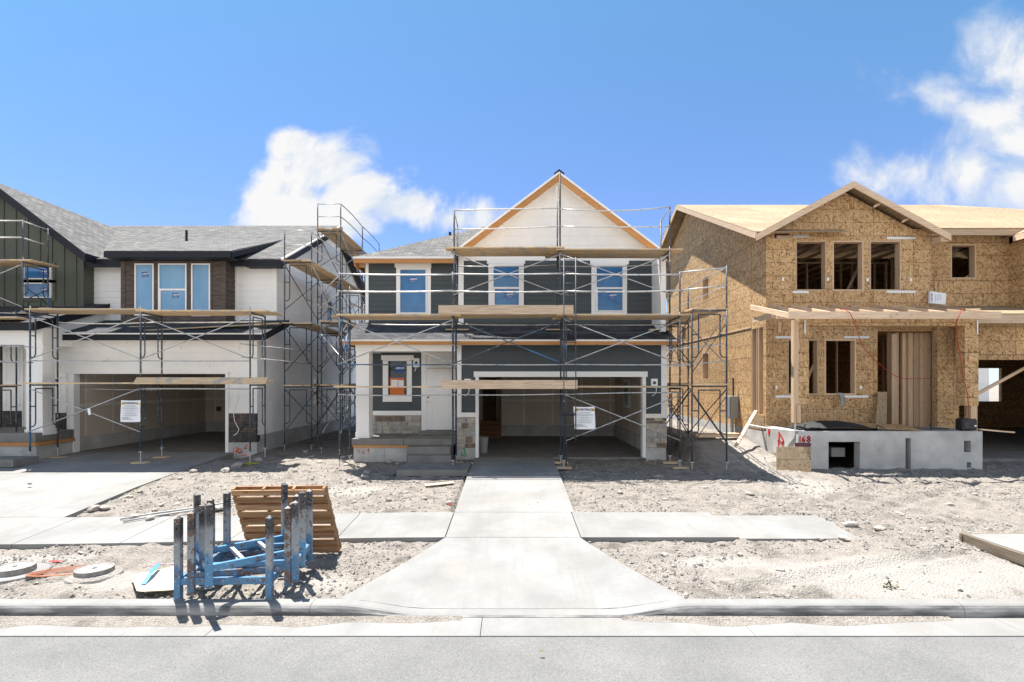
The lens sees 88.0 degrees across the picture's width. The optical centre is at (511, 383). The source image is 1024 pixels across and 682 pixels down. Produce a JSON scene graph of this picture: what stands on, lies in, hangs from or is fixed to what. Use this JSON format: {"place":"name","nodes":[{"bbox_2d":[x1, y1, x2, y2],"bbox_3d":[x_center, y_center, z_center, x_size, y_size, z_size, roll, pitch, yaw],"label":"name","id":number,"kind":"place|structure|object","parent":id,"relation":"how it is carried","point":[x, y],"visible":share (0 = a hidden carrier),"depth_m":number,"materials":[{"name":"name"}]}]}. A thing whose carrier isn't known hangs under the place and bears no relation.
{"place":"outdoors","nodes":[
{"label":"outdoors","id":0,"kind":"place"},
{"bbox_2d":[0,452,232,516],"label":"driveway","id":1,"kind":"structure","parent":0,"point":[74,484],"depth_m":13.16,"materials":[{"name":"concrete"}]},
{"bbox_2d":[0,309,32,431],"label":"scaffold","id":2,"kind":"object","parent":1,"relation":"on","point":[15,362],"visible":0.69,"depth_m":16.15,"materials":[{"name":"metal"}]},
{"bbox_2d":[28,306,311,463],"bbox_3d":[-10.377,0.030,16.468,7.286,4.520,2.777,0,0,0],"label":"scaffold","id":3,"kind":"object","parent":1,"relation":"on","point":[161,322],"visible":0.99,"depth_m":15.36,"materials":[{"name":"metal"}]},
{"bbox_2d":[22,382,132,383],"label":"plank","id":4,"kind":"object","parent":3,"relation":"on","point":[77,383],"visible":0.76,"depth_m":15.13,"materials":[{"name":"brown wood"}]},
{"bbox_2d":[24,308,144,310],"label":"plank","id":5,"kind":"object","parent":3,"relation":"on","point":[82,309],"visible":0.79,"depth_m":15.13,"materials":[{"name":"brown wood"}]},
{"bbox_2d":[32,311,139,312],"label":"plank","id":6,"kind":"object","parent":3,"relation":"on","point":[86,311],"visible":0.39,"depth_m":15.49,"materials":[{"name":"brown wood"}]},
{"bbox_2d":[120,400,140,421],"bbox_3d":[-10.898,0.782,15.136,0.572,0.628,0.037,0,0,0],"label":"warning sign","id":7,"kind":"object","parent":3,"relation":"attached to","point":[130,411],"visible":1,"depth_m":15.14,"materials":[{"name":"paper"}]},
{"bbox_2d":[133,377,267,383],"bbox_3d":[-8.879,-0.086,15.135,3.752,0.197,0.193,0,0,0],"label":"plank","id":8,"kind":"object","parent":3,"relation":"on","point":[200,380],"visible":1,"depth_m":15.11,"materials":[{"name":"brown wood"}]},
{"bbox_2d":[135,310,271,312],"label":"plank","id":9,"kind":"object","parent":3,"relation":"on","point":[204,311],"visible":1,"depth_m":15.16,"materials":[{"name":"brown wood"}]},
{"bbox_2d":[146,323,280,330],"bbox_3d":[-9.656,-1.829,17.150,4.180,0.300,0.250,0,0,-4],"label":"plank","id":10,"kind":"object","parent":3,"relation":"on","point":[244,325],"visible":0.85,"depth_m":17.07,"materials":[{"name":"brown wood"}]},
{"bbox_2d":[145,313,282,315],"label":"plank","id":11,"kind":"object","parent":3,"relation":"on","point":[279,314],"visible":0.73,"depth_m":15.93,"materials":[{"name":"brown wood"}]},
{"bbox_2d":[149,311,278,313],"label":"plank","id":12,"kind":"object","parent":3,"relation":"on","point":[273,312],"visible":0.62,"depth_m":15.64,"materials":[{"name":"brown wood"}]},
{"bbox_2d":[0,456,470,475],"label":"path","id":13,"kind":"structure","parent":0,"point":[433,469],"depth_m":13.93,"materials":[{"name":"concrete"}]},
{"bbox_2d":[0,512,856,549],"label":"sidewalk","id":14,"kind":"structure","parent":0,"point":[24,533],"depth_m":9.35,"materials":[{"name":"concrete"}]},
{"bbox_2d":[120,500,233,519],"bbox_3d":[-6.487,2.497,10.650,2.237,0.135,0.036,0,0,-38],"label":"conduit","id":15,"kind":"object","parent":14,"relation":"on","point":[169,511],"visible":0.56,"depth_m":10.41,"materials":[{"name":"grey"}]},
{"bbox_2d":[123,502,233,522],"bbox_3d":[-6.371,2.503,10.507,2.167,0.141,0.036,0,0,-39],"label":"conduit","id":16,"kind":"object","parent":14,"relation":"on","point":[164,514],"visible":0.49,"depth_m":10.21,"materials":[{"name":"grey"}]},
{"bbox_2d":[0,387,1023,608],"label":"ground","id":17,"kind":"structure","parent":0,"point":[945,574],"depth_m":10.33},
{"bbox_2d":[0,561,50,583],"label":"manhole","id":18,"kind":"object","parent":17,"relation":"on","point":[14,571],"visible":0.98,"depth_m":7.34,"materials":[{"name":"concrete"}]},
{"bbox_2d":[25,565,84,576],"bbox_3d":[-6.175,2.624,7.416,1.007,0.052,0.428,0,0,-23],"label":"cord","id":19,"kind":"object","parent":17,"relation":"on","point":[61,569],"visible":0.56,"depth_m":7.39,"materials":[{"name":"plastic"}]},
{"bbox_2d":[63,562,123,584],"bbox_3d":[-5.803,2.646,7.367,0.720,0.180,0.720,0,0,0],"label":"manhole","id":20,"kind":"object","parent":17,"relation":"on","point":[93,573],"visible":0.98,"depth_m":7.23,"materials":[{"name":"concrete"}]},
{"bbox_2d":[131,566,173,591],"bbox_3d":[-4.736,2.594,7.011,0.508,0.039,1.075,0,0,-34],"label":"cardboard","id":21,"kind":"object","parent":17,"relation":"on","point":[161,579],"visible":0.88,"depth_m":6.97,"materials":[{"name":"grey"}]},
{"bbox_2d":[140,563,160,584],"bbox_3d":[-4.848,2.554,7.133,0.068,0.064,0.652,0,0,-18],"label":"tape","id":22,"kind":"object","parent":21,"relation":"on","point":[148,576],"visible":1,"depth_m":7.04,"materials":[{"name":"blue"}]},
{"bbox_2d":[0,184,364,461],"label":"house","id":23,"kind":"structure","parent":17,"relation":"on","point":[101,265],"depth_m":17.94,"materials":[{"name":"white paint"}]},
{"bbox_2d":[3,347,23,426],"bbox_3d":[-16.819,0.118,17.874,0.675,2.803,0.052,0,0,0],"label":"door","id":24,"kind":"structure","parent":23,"relation":"in","point":[8,368],"depth_m":17.86,"materials":[{"name":"white paint"}]},
{"bbox_2d":[0,220,50,313],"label":"scaffold","id":25,"kind":"object","parent":23,"relation":"on","point":[23,285],"visible":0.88,"depth_m":16.71,"materials":[{"name":"grey metal"}]},
{"bbox_2d":[0,259,39,262],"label":"plank","id":26,"kind":"object","parent":25,"relation":"on","point":[16,260],"visible":1,"depth_m":16.63,"materials":[{"name":"brown wood"}]},
{"bbox_2d":[0,264,59,266],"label":"plank","id":27,"kind":"object","parent":25,"relation":"on","point":[51,265],"visible":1,"depth_m":17.32,"materials":[{"name":"brown wood"}]},
{"bbox_2d":[24,267,51,279],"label":"window","id":28,"kind":"structure","parent":23,"relation":"in","point":[33,274],"depth_m":17.89,"materials":[{"name":"glass"}]},
{"bbox_2d":[24,283,51,297],"bbox_3d":[-16.002,-3.148,17.884,0.931,0.508,0.082,0,0,0],"label":"window","id":29,"kind":"structure","parent":23,"relation":"in","point":[36,288],"depth_m":17.89,"materials":[{"name":"glass"}]},
{"bbox_2d":[134,263,153,315],"bbox_3d":[-12.326,-3.157,17.789,0.638,1.746,0.082,0,0,0],"label":"window","id":30,"kind":"structure","parent":23,"relation":"in","point":[143,272],"depth_m":17.79,"materials":[{"name":"white paint"}]},
{"bbox_2d":[158,263,186,309],"bbox_3d":[-11.381,-3.157,17.789,0.949,1.746,0.082,0,0,0],"label":"window","id":31,"kind":"structure","parent":23,"relation":"in","point":[172,277],"depth_m":17.79,"materials":[{"name":"white paint"}]},
{"bbox_2d":[191,263,209,309],"bbox_3d":[-10.432,-3.149,17.789,0.630,1.763,0.082,0,0,0],"label":"window","id":32,"kind":"structure","parent":23,"relation":"in","point":[200,272],"depth_m":17.79,"materials":[{"name":"white paint"}]},
{"bbox_2d":[312,378,318,406],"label":"window","id":33,"kind":"structure","parent":23,"relation":"in","point":[314,380],"depth_m":21.92,"materials":[{"name":"white paint"}]},
{"bbox_2d":[326,300,332,325],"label":"window","id":34,"kind":"structure","parent":23,"relation":"in","point":[329,313],"depth_m":23.73,"materials":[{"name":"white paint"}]},
{"bbox_2d":[231,485,341,551],"bbox_3d":[-3.466,2.093,8.193,1.532,1.084,0.455,0,0,0],"label":"pallet","id":35,"kind":"object","parent":17,"relation":"on","point":[268,503],"visible":0.68,"depth_m":8.10,"materials":[{"name":"brown wood"}]},
{"bbox_2d":[283,203,379,449],"bbox_3d":[-7.225,-2.454,22.450,1.030,9.448,9.220,0,0,0],"label":"scaffold","id":36,"kind":"object","parent":17,"relation":"on","point":[342,296],"visible":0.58,"depth_m":20.93,"materials":[{"name":"metal"}]},
{"bbox_2d":[283,260,323,278],"bbox_3d":[-7.542,-4.139,19.359,0.305,0.043,3.165,0,0,0],"label":"plank","id":37,"kind":"object","parent":36,"relation":"on","point":[303,269],"visible":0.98,"depth_m":19.10,"materials":[{"name":"brown wood"}]},
{"bbox_2d":[292,259,332,279],"bbox_3d":[-7.225,-4.144,19.433,0.305,0.046,3.387,0,0,0],"label":"plank","id":38,"kind":"object","parent":36,"relation":"on","point":[322,275],"visible":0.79,"depth_m":19.21,"materials":[{"name":"brown wood"}]},
{"bbox_2d":[302,323,340,332],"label":"plank","id":39,"kind":"object","parent":36,"relation":"on","point":[328,329],"visible":0.79,"depth_m":19.10,"materials":[{"name":"brown wood"}]},
{"bbox_2d":[302,260,341,279],"bbox_3d":[-6.908,-4.140,19.406,0.305,0.044,3.233,0,0,0],"label":"plank","id":40,"kind":"object","parent":36,"relation":"on","point":[316,266],"visible":0.93,"depth_m":19.11,"materials":[{"name":"brown wood"}]},
{"bbox_2d":[316,228,346,247],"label":"plank","id":41,"kind":"object","parent":36,"relation":"on","point":[328,235],"visible":0.76,"depth_m":22.03,"materials":[{"name":"brown wood"}]},
{"bbox_2d":[325,229,354,248],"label":"plank","id":42,"kind":"object","parent":36,"relation":"on","point":[333,234],"visible":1,"depth_m":22.35,"materials":[{"name":"brown wood"}]},
{"bbox_2d":[332,228,362,248],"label":"plank","id":43,"kind":"object","parent":36,"relation":"on","point":[350,241],"visible":1,"depth_m":22.33,"materials":[{"name":"brown wood"}]},
{"bbox_2d":[341,248,355,257],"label":"plank","id":44,"kind":"object","parent":36,"relation":"on","point":[351,253],"visible":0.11,"depth_m":24.43,"materials":[{"name":"brown wood"}]},
{"bbox_2d":[320,275,364,453],"bbox_3d":[-5.596,-0.440,18.736,1.452,5.420,9.102,0,0,-4],"label":"scaffold","id":45,"kind":"object","parent":17,"relation":"on","point":[336,350],"visible":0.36,"depth_m":17.08,"materials":[{"name":"metal"}]},
{"bbox_2d":[342,169,676,462],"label":"house","id":46,"kind":"structure","parent":17,"relation":"on","point":[412,429],"depth_m":16.83,"materials":[{"name":"grey paint"}]},
{"bbox_2d":[387,360,407,394],"bbox_3d":[-3.654,-0.180,16.939,0.656,1.159,0.082,0,0,0],"label":"window","id":47,"kind":"structure","parent":46,"relation":"in","point":[397,375],"depth_m":16.93,"materials":[{"name":"white paint"}]},
{"bbox_2d":[399,269,426,313],"bbox_3d":[-3.158,-2.954,16.919,0.879,1.431,0.082,0,0,0],"label":"window","id":48,"kind":"structure","parent":46,"relation":"in","point":[414,302],"depth_m":16.92,"materials":[{"name":"white paint"}]},
{"bbox_2d":[426,354,451,429],"bbox_3d":[-2.319,0.256,16.940,0.847,2.431,0.120,0,0,0],"label":"door","id":49,"kind":"structure","parent":46,"relation":"in","point":[438,408],"depth_m":16.94,"materials":[{"name":"white paint"}]},
{"bbox_2d":[479,437,488,452],"bbox_3d":[-0.909,1.950,16.900,0.330,0.500,0.325,0,0,0],"label":"bucket","id":50,"kind":"object","parent":46,"relation":"on","point":[483,444],"visible":0.94,"depth_m":16.78,"materials":[{"name":"grey plastic"}]},
{"bbox_2d":[483,378,495,419],"bbox_3d":[-1.015,0.775,23.935,0.586,2.050,0.070,0,0,0],"label":"inner door","id":51,"kind":"structure","parent":46,"relation":"in","point":[489,402],"depth_m":23.90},
{"bbox_2d":[492,265,519,304],"bbox_3d":[-0.183,-3.116,16.819,0.874,1.303,0.082,0,0,0],"label":"window","id":52,"kind":"structure","parent":46,"relation":"in","point":[505,283],"depth_m":16.82,"materials":[{"name":"white paint"}]},
{"bbox_2d":[595,265,623,311],"bbox_3d":[3.092,-3.028,16.819,0.890,1.478,0.082,0,0,0],"label":"window","id":53,"kind":"structure","parent":46,"relation":"in","point":[604,302],"depth_m":16.82,"materials":[{"name":"white paint"}]},
{"bbox_2d":[624,380,629,407],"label":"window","id":54,"kind":"structure","parent":46,"relation":"in","point":[626,382],"depth_m":19.87,"materials":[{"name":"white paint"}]},
{"bbox_2d":[0,599,1023,618],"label":"kerb","id":55,"kind":"structure","parent":17,"relation":"on","point":[982,608],"depth_m":6.35,"materials":[{"name":"concrete"}]},
{"bbox_2d":[173,502,292,601],"bbox_3d":[-3.553,2.136,6.894,1.266,1.028,0.928,0,0,0],"label":"post rack","id":56,"kind":"object","parent":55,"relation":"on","point":[270,577],"visible":0.59,"depth_m":6.50,"materials":[{"name":"metal"}]},
{"bbox_2d":[186,494,297,595],"bbox_3d":[-3.487,2.071,6.997,1.236,1.028,0.886,0,0,-14],"label":"post rack","id":57,"kind":"object","parent":56,"relation":"on","point":[193,571],"visible":0.56,"depth_m":6.64,"materials":[{"name":"metal"}]},
{"bbox_2d":[199,489,313,586],"bbox_3d":[-3.368,2.006,7.078,1.239,1.028,0.889,0,0,-8],"label":"post rack","id":58,"kind":"object","parent":57,"relation":"on","point":[297,558],"visible":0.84,"depth_m":6.88,"materials":[{"name":"metal"}]},
{"bbox_2d":[193,482,306,588],"bbox_3d":[-3.470,1.941,7.021,1.207,1.028,0.857,0,0,-40],"label":"post rack","id":59,"kind":"object","parent":58,"relation":"on","point":[209,567],"visible":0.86,"depth_m":6.92,"materials":[{"name":"metal"}]},
{"bbox_2d":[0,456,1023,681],"bbox_3d":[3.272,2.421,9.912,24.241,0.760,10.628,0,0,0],"label":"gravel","id":60,"kind":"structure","parent":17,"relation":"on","point":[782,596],"depth_m":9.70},
{"bbox_2d":[337,272,688,468],"bbox_3d":[0.010,-0.365,14.650,9.380,5.270,1.140,0,0,0],"label":"scaffold","id":61,"kind":"object","parent":17,"relation":"on","point":[453,363],"visible":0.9,"depth_m":14.18,"materials":[{"name":"metal"}]},
{"bbox_2d":[337,386,440,387],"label":"plank","id":62,"kind":"object","parent":61,"relation":"on","point":[389,386],"visible":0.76,"depth_m":14.13,"materials":[{"name":"brown wood"}]},
{"bbox_2d":[331,316,458,318],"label":"plank","id":63,"kind":"object","parent":61,"relation":"on","point":[336,317],"visible":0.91,"depth_m":14.55,"materials":[{"name":"brown wood"}]},
{"bbox_2d":[336,314,461,316],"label":"plank","id":64,"kind":"object","parent":61,"relation":"on","point":[399,315],"visible":1,"depth_m":14.15,"materials":[{"name":"brown wood"}]},
{"bbox_2d":[461,314,556,314],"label":"plank","id":65,"kind":"object","parent":64,"relation":"on","point":[508,314],"visible":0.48,"depth_m":14.31,"materials":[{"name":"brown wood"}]},
{"bbox_2d":[348,319,456,319],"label":"plank","id":66,"kind":"object","parent":61,"relation":"on","point":[400,319],"visible":0.26,"depth_m":15.04,"materials":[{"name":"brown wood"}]},
{"bbox_2d":[459,317,552,318],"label":"plank","id":67,"kind":"object","parent":61,"relation":"on","point":[503,317],"visible":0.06,"depth_m":14.95,"materials":[{"name":"brown wood"}]},
{"bbox_2d":[438,305,573,313],"bbox_3d":[-0.159,-1.964,14.070,3.584,0.245,0.040,0,0,0],"label":"plank","id":68,"kind":"object","parent":61,"relation":"on","point":[501,309],"visible":1,"depth_m":14.05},
{"bbox_2d":[462,315,555,316],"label":"plank","id":69,"kind":"object","parent":61,"relation":"on","point":[508,315],"visible":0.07,"depth_m":14.60,"materials":[{"name":"brown wood"}]},
{"bbox_2d":[441,380,577,388],"bbox_3d":[-0.066,0.020,14.070,3.610,0.235,0.040,0,0,0],"label":"plank","id":70,"kind":"object","parent":61,"relation":"attached to","point":[503,384],"visible":1,"depth_m":14.05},
{"bbox_2d":[445,172,672,330],"bbox_3d":[1.425,-3.815,15.584,6.850,4.410,1.073,0,0,0],"label":"scaffold","id":71,"kind":"object","parent":61,"relation":"on","point":[560,254],"visible":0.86,"depth_m":15.10,"materials":[{"name":"metal"}]},
{"bbox_2d":[455,254,545,256],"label":"plank","id":72,"kind":"object","parent":71,"relation":"on","point":[472,255],"visible":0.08,"depth_m":15.93,"materials":[{"name":"brown wood"}]},
{"bbox_2d":[451,251,554,253],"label":"plank","id":73,"kind":"object","parent":71,"relation":"on","point":[501,252],"visible":0.45,"depth_m":15.55,"materials":[{"name":"brown wood"}]},
{"bbox_2d":[445,246,564,250],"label":"plank","id":74,"kind":"object","parent":71,"relation":"on","point":[548,248],"visible":0.77,"depth_m":15.11,"materials":[{"name":"brown wood"}]},
{"bbox_2d":[545,254,673,257],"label":"plank","id":75,"kind":"object","parent":71,"relation":"on","point":[547,256],"visible":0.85,"depth_m":15.84,"materials":[{"name":"brown wood"}]},
{"bbox_2d":[549,252,678,255],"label":"plank","id":76,"kind":"object","parent":71,"relation":"on","point":[611,254],"visible":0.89,"depth_m":15.56,"materials":[{"name":"brown wood"}]},
{"bbox_2d":[555,248,682,252],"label":"plank","id":77,"kind":"object","parent":71,"relation":"on","point":[618,250],"visible":1,"depth_m":15.12,"materials":[{"name":"brown wood"}]},
{"bbox_2d":[562,257,575,441],"bbox_3d":[1.518,-0.902,14.080,0.378,4.908,0.071,0,0,0],"label":"ladder","id":78,"kind":"object","parent":61,"relation":"attached to","point":[566,414],"visible":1,"depth_m":14.05,"materials":[{"name":"metal"}]},
{"bbox_2d":[573,406,594,428],"bbox_3d":[1.934,0.911,14.136,0.590,0.608,0.037,0,0,0],"label":"warning sign","id":79,"kind":"object","parent":61,"relation":"attached to","point":[585,417],"visible":1,"depth_m":14.14,"materials":[{"name":"paper"}]},
{"bbox_2d":[552,317,686,319],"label":"plank","id":80,"kind":"object","parent":61,"relation":"on","point":[553,318],"visible":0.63,"depth_m":15.04,"materials":[{"name":"brown wood"}]},
{"bbox_2d":[555,317,690,318],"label":"plank","id":81,"kind":"object","parent":61,"relation":"on","point":[624,317],"visible":0.73,"depth_m":14.56,"materials":[{"name":"brown wood"}]},
{"bbox_2d":[556,314,696,316],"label":"plank","id":82,"kind":"object","parent":61,"relation":"on","point":[625,315],"visible":0.8,"depth_m":14.15,"materials":[{"name":"brown wood"}]},
{"bbox_2d":[578,386,684,387],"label":"plank","id":83,"kind":"object","parent":61,"relation":"on","point":[631,386],"visible":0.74,"depth_m":14.13,"materials":[{"name":"brown wood"}]},
{"bbox_2d":[666,266,728,469],"bbox_3d":[4.914,-0.425,17.045,1.632,5.390,6.230,0,0,0],"label":"scaffold","id":84,"kind":"object","parent":17,"relation":"on","point":[691,364],"visible":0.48,"depth_m":13.99,"materials":[{"name":"metal"}]},
{"bbox_2d":[681,308,727,322],"bbox_3d":[5.531,-1.980,15.543,0.306,0.049,3.144,0,0,0],"label":"plank","id":85,"kind":"object","parent":84,"relation":"on","point":[701,316],"visible":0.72,"depth_m":15.21,"materials":[{"name":"brown wood"}]},
{"bbox_2d":[734,410,757,445],"bbox_3d":[7.031,1.315,15.900,0.090,0.984,1.668,0,0,43],"label":"board","id":86,"kind":"object","parent":17,"relation":"on","point":[739,439],"visible":1,"depth_m":15.84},
{"bbox_2d":[776,447,810,471],"bbox_3d":[7.486,2.022,14.081,1.049,0.668,0.262,0,0,0],"label":"plywood sheet","id":87,"kind":"object","parent":17,"relation":"on","point":[794,458],"visible":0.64,"depth_m":14.09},
{"bbox_2d":[662,181,1023,469],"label":"unfinished house","id":88,"kind":"structure","parent":17,"relation":"on","point":[878,267],"depth_m":16.21,"materials":[{"name":"brown wood"}]},
{"bbox_2d":[702,274,708,301],"bbox_3d":[7.823,-3.800,21.150,0.214,1.000,0.700,0,0,0],"label":"window frame","id":89,"kind":"structure","parent":88,"relation":"in","point":[705,283],"depth_m":21.46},
{"bbox_2d":[702,352,708,379],"bbox_3d":[7.823,-0.705,21.150,0.214,1.090,0.700,0,0,0],"label":"window frame","id":90,"kind":"structure","parent":88,"relation":"in","point":[705,367],"depth_m":21.46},
{"bbox_2d":[725,378,738,432],"bbox_3d":[7.550,1.000,18.225,0.300,2.400,0.450,0,0,0],"label":"meter box","id":91,"kind":"object","parent":88,"relation":"attached to","point":[733,406],"visible":0.87,"depth_m":18.00,"materials":[{"name":"grey metal"}]},
{"bbox_2d":[773,232,791,239],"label":"window frame","id":92,"kind":"structure","parent":88,"relation":"in","point":[774,233],"depth_m":16.10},
{"bbox_2d":[787,339,818,394],"bbox_3d":[8.840,-0.509,16.203,0.942,1.686,0.214,0,0,0],"label":"window frame","id":93,"kind":"structure","parent":88,"relation":"in","point":[815,341],"depth_m":16.10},
{"bbox_2d":[795,241,826,290],"bbox_3d":[9.083,-3.585,16.203,0.942,1.519,0.214,0,0,0],"label":"window frame","id":94,"kind":"structure","parent":88,"relation":"in","point":[823,243],"depth_m":16.10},
{"bbox_2d":[785,420,879,429],"bbox_3d":[9.000,1.148,14.960,2.000,0.224,1.200,0,0,0],"label":"plastic sheeting","id":95,"kind":"object","parent":88,"relation":"on","point":[810,425],"visible":0.96,"depth_m":14.59,"materials":[{"name":"black"}]},
{"bbox_2d":[824,339,855,394],"bbox_3d":[9.971,-0.509,16.203,0.957,1.686,0.214,0,0,0],"label":"window frame","id":96,"kind":"structure","parent":88,"relation":"in","point":[852,341],"depth_m":16.10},
{"bbox_2d":[832,241,863,290],"bbox_3d":[10.207,-3.585,16.203,0.942,1.519,0.214,0,0,0],"label":"window frame","id":97,"kind":"structure","parent":88,"relation":"in","point":[860,243],"depth_m":16.10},
{"bbox_2d":[876,392,886,423],"bbox_3d":[11.067,0.752,15.851,0.250,1.020,0.628,0,0,43],"label":"strand board offcut","id":98,"kind":"object","parent":88,"relation":"on","point":[881,413],"visible":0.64,"depth_m":15.86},
{"bbox_2d":[869,241,900,290],"bbox_3d":[11.338,-3.585,16.203,0.957,1.519,0.214,0,0,0],"label":"window frame","id":99,"kind":"structure","parent":88,"relation":"in","point":[897,243],"depth_m":16.11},
{"bbox_2d":[851,422,920,430],"bbox_3d":[10.385,1.193,15.025,1.674,0.142,1.107,0,0,18],"label":"strand board sheet","id":100,"kind":"object","parent":88,"relation":"on","point":[893,426],"visible":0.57,"depth_m":14.89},
{"bbox_2d":[928,291,945,304],"bbox_3d":[12.835,-2.583,15.998,0.488,0.415,0.104,0,0,0],"label":"paper sign","id":101,"kind":"object","parent":88,"relation":"on","point":[937,298],"visible":1,"depth_m":15.95,"materials":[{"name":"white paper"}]},
{"bbox_2d":[956,309,969,419],"bbox_3d":[11.982,-0.486,14.131,1.052,3.093,0.158,0,0,-39],"label":"air hose","id":102,"kind":"object","parent":88,"relation":"hanging from","point":[961,364],"visible":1,"depth_m":14.27,"materials":[{"name":"red"}]},
{"bbox_2d":[950,244,975,278],"bbox_3d":[14.346,-3.887,16.953,0.811,1.097,0.214,0,0,0],"label":"window frame","id":103,"kind":"structure","parent":88,"relation":"in","point":[972,247],"depth_m":16.86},
{"bbox_2d":[978,368,988,400],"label":"house","id":104,"kind":"structure","parent":17,"relation":"on","point":[983,377],"depth_m":40.00,"materials":[{"name":"white paint"}]},
{"bbox_2d":[959,533,1023,564],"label":"form board","id":105,"kind":"object","parent":17,"relation":"on","point":[1002,551],"visible":0.79,"depth_m":8.21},
{"bbox_2d":[0,637,1023,681],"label":"street","id":106,"kind":"structure","parent":0,"point":[522,659],"depth_m":5.38,"materials":[{"name":"asphalt"}]},
{"bbox_2d":[0,618,1023,636],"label":"gutter","id":107,"kind":"object","parent":106,"relation":"on","point":[620,627],"visible":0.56,"depth_m":6.01,"materials":[{"name":"concrete"}]},
{"bbox_2d":[0,616,953,627],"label":"dirt drift","id":108,"kind":"object","parent":107,"relation":"on","point":[180,621],"visible":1,"depth_m":6.23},
{"bbox_2d":[0,0,1023,461],"label":"sky","id":109,"kind":"structure","parent":0,"point":[405,115],"materials":[{"name":"blue"}]},
{"bbox_2d":[340,457,684,608],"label":"driveway","id":110,"kind":"structure","parent":0,"point":[515,545],"depth_m":7.82,"materials":[{"name":"concrete"}]},
{"bbox_2d":[955,418,976,429],"bbox_3d":[12.427,1.112,14.495,0.420,0.320,0.270,0,0,0],"label":"radio","id":111,"kind":"object","parent":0,"point":[964,424],"visible":0.96,"depth_m":14.38,"materials":[{"name":"black plastic"}]},
{"bbox_2d":[968,534,1023,565],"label":"driveway","id":112,"kind":"structure","parent":0,"point":[1015,542],"depth_m":8.35,"materials":[{"name":"concrete"}]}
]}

